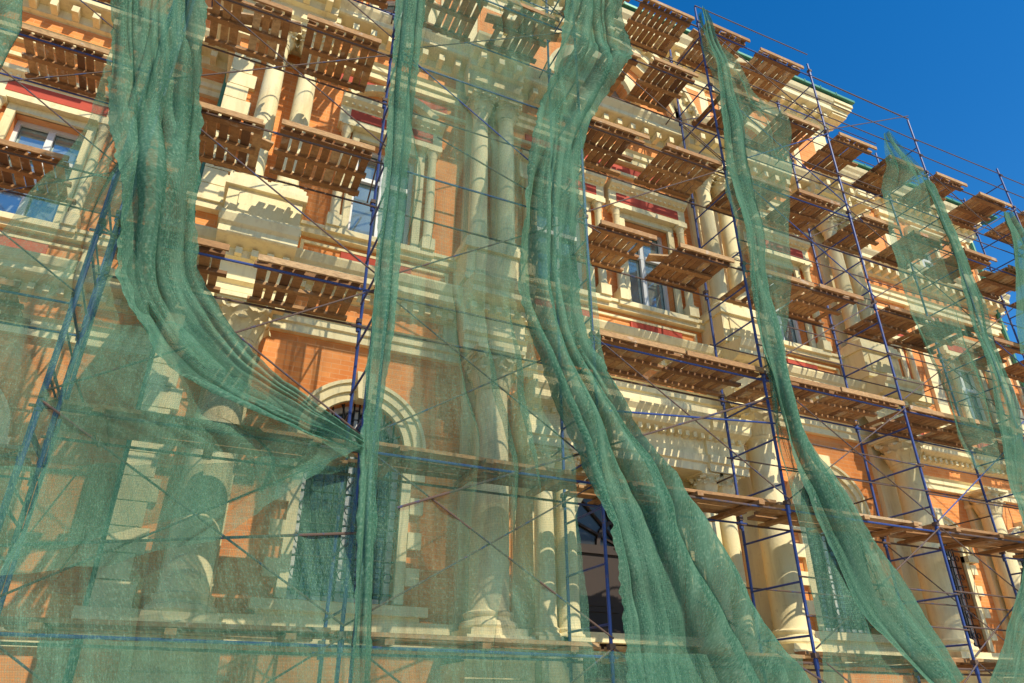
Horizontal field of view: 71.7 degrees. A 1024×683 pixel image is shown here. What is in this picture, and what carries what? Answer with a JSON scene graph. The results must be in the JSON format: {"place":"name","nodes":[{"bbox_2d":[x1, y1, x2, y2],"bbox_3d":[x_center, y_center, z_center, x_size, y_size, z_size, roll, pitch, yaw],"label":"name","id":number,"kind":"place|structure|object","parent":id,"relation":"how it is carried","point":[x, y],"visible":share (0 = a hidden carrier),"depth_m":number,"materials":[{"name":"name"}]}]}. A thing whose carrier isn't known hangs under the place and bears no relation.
{"place":"outdoors","nodes":[
{"label":"outdoors","id":0,"kind":"place"},
{"bbox_2d":[625,0,1023,360],"label":"sky","id":1,"kind":"structure","parent":0,"point":[955,68],"materials":[{"name":"blue"}]},
{"label":"ground","id":2,"kind":"structure","parent":0,"visible":0},
{"bbox_2d":[0,0,1023,682],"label":"scaffolding","id":3,"kind":"object","parent":2,"relation":"on","point":[684,264],"visible":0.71,"depth_m":10.97,"materials":[{"name":"blue metal"}]},
{"bbox_2d":[0,0,22,67],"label":"safety netting","id":4,"kind":"object","parent":3,"relation":"attached to","point":[10,19],"visible":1,"depth_m":7.93,"materials":[{"name":"green fabric"}]},
{"bbox_2d":[0,2,357,560],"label":"safety netting","id":5,"kind":"object","parent":3,"relation":"attached to","point":[196,439],"visible":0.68,"depth_m":7.03,"materials":[{"name":"green fabric"}]},
{"bbox_2d":[0,323,358,574],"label":"safety netting","id":6,"kind":"object","parent":3,"relation":"attached to","point":[177,360],"visible":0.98,"depth_m":6.63,"materials":[{"name":"green fabric"}]},
{"bbox_2d":[0,456,359,682],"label":"safety netting","id":7,"kind":"object","parent":3,"relation":"attached to","point":[20,600],"visible":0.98,"depth_m":6.43,"materials":[{"name":"green fabric"}]},
{"bbox_2d":[107,0,363,452],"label":"safety netting","id":8,"kind":"object","parent":3,"relation":"attached to","point":[158,237],"visible":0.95,"depth_m":7.58,"materials":[{"name":"green fabric"}]},
{"bbox_2d":[352,0,424,682],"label":"safety netting","id":9,"kind":"object","parent":3,"relation":"attached to","point":[409,18],"visible":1,"depth_m":8.58,"materials":[{"name":"green fabric"}]},
{"bbox_2d":[36,640,802,682],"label":"safety netting","id":10,"kind":"object","parent":3,"relation":"attached to","point":[58,667],"visible":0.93,"depth_m":5.93,"materials":[{"name":"green fabric"}]},
{"bbox_2d":[350,0,597,682],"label":"safety netting","id":11,"kind":"object","parent":3,"relation":"attached to","point":[455,274],"visible":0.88,"depth_m":8.79,"materials":[{"name":"green fabric"}]},
{"bbox_2d":[559,146,604,361],"bbox_3d":[0.952,-1.291,10.309,0.883,6.530,0.249,18,-33,-31],"label":"safety netting","id":12,"kind":"object","parent":3,"relation":"attached to","point":[580,245],"visible":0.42,"depth_m":10.04,"materials":[{"name":"green fabric"}]},
{"bbox_2d":[518,0,811,682],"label":"safety netting","id":13,"kind":"object","parent":3,"relation":"attached to","point":[683,593],"visible":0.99,"depth_m":8.80,"materials":[{"name":"green fabric"}]},
{"bbox_2d":[699,12,923,682],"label":"safety netting","id":14,"kind":"object","parent":3,"relation":"attached to","point":[844,593],"visible":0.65,"depth_m":9.78,"materials":[{"name":"green fabric"}]},
{"bbox_2d":[702,6,963,682],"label":"safety netting","id":15,"kind":"object","parent":3,"relation":"attached to","point":[886,601],"visible":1,"depth_m":10.06,"materials":[{"name":"green fabric"}]},
{"bbox_2d":[881,131,1016,474],"bbox_3d":[8.464,-1.254,14.132,2.429,8.092,0.248,12,-30,-21],"label":"safety netting","id":16,"kind":"object","parent":3,"relation":"attached to","point":[910,266],"visible":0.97,"depth_m":13.84,"materials":[{"name":"green fabric"}]},
{"bbox_2d":[924,180,1023,682],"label":"safety netting","id":17,"kind":"object","parent":3,"relation":"attached to","point":[1009,667],"visible":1,"depth_m":12.94,"materials":[{"name":"green fabric"}]},
{"bbox_2d":[1004,211,1023,353],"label":"safety netting","id":18,"kind":"object","parent":3,"relation":"attached to","point":[1015,227],"visible":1,"depth_m":15.66,"materials":[{"name":"green fabric"}]},
{"bbox_2d":[0,0,1023,682],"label":"cornices and trim","id":19,"kind":"object","parent":2,"relation":"on","point":[256,218],"visible":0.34,"depth_m":11.80,"materials":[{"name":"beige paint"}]},
{"bbox_2d":[0,28,1020,657],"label":"columns","id":20,"kind":"structure","parent":19,"relation":"on","point":[778,556],"depth_m":11.33,"materials":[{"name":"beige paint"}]},
{"bbox_2d":[62,1,1023,682],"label":"green roof","id":21,"kind":"structure","parent":19,"relation":"on","point":[746,57],"depth_m":16.51,"materials":[{"name":"green metal"}]},
{"bbox_2d":[0,0,1023,682],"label":"brick walls","id":22,"kind":"structure","parent":2,"relation":"on","point":[310,364],"depth_m":10.61,"materials":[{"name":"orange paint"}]},
{"bbox_2d":[0,73,989,447],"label":"red panels","id":23,"kind":"object","parent":22,"relation":"attached to","point":[86,105],"visible":0.37,"depth_m":12.72,"materials":[{"name":"paint"}]},
{"bbox_2d":[6,1,1021,647],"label":"window frames","id":24,"kind":"structure","parent":22,"relation":"attached to","point":[50,139],"depth_m":11.97,"materials":[{"name":"white wood"}]},
{"bbox_2d":[0,6,982,420],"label":"window glass","id":25,"kind":"object","parent":24,"relation":"in","point":[358,222],"depth_m":12.12,"materials":[{"name":"blue glass"}]},
{"bbox_2d":[575,500,627,682],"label":"entrance door","id":26,"kind":"structure","parent":22,"relation":"attached to","point":[592,587],"depth_m":10.67,"materials":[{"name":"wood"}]},
{"bbox_2d":[575,499,614,546],"bbox_3d":[1.716,2.832,11.482,2.080,1.040,0.010,12,-30,-21],"label":"door fanlight","id":27,"kind":"object","parent":26,"relation":"attached to","point":[584,536],"depth_m":11.20,"materials":[{"name":"blue glass"}]},
{"bbox_2d":[290,413,970,638],"bbox_3d":[-1.560,2.787,10.912,33.500,2.725,1.700,12,-30,-21],"label":"arched window glass","id":28,"kind":"object","parent":22,"relation":"attached to","point":[378,545],"visible":0.06,"depth_m":9.64,"materials":[{"name":"grey glass"}]},
{"bbox_2d":[287,404,1022,651],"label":"window grilles","id":29,"kind":"object","parent":22,"relation":"attached to","point":[329,524],"depth_m":9.62,"materials":[{"name":"black metal"}]}
]}

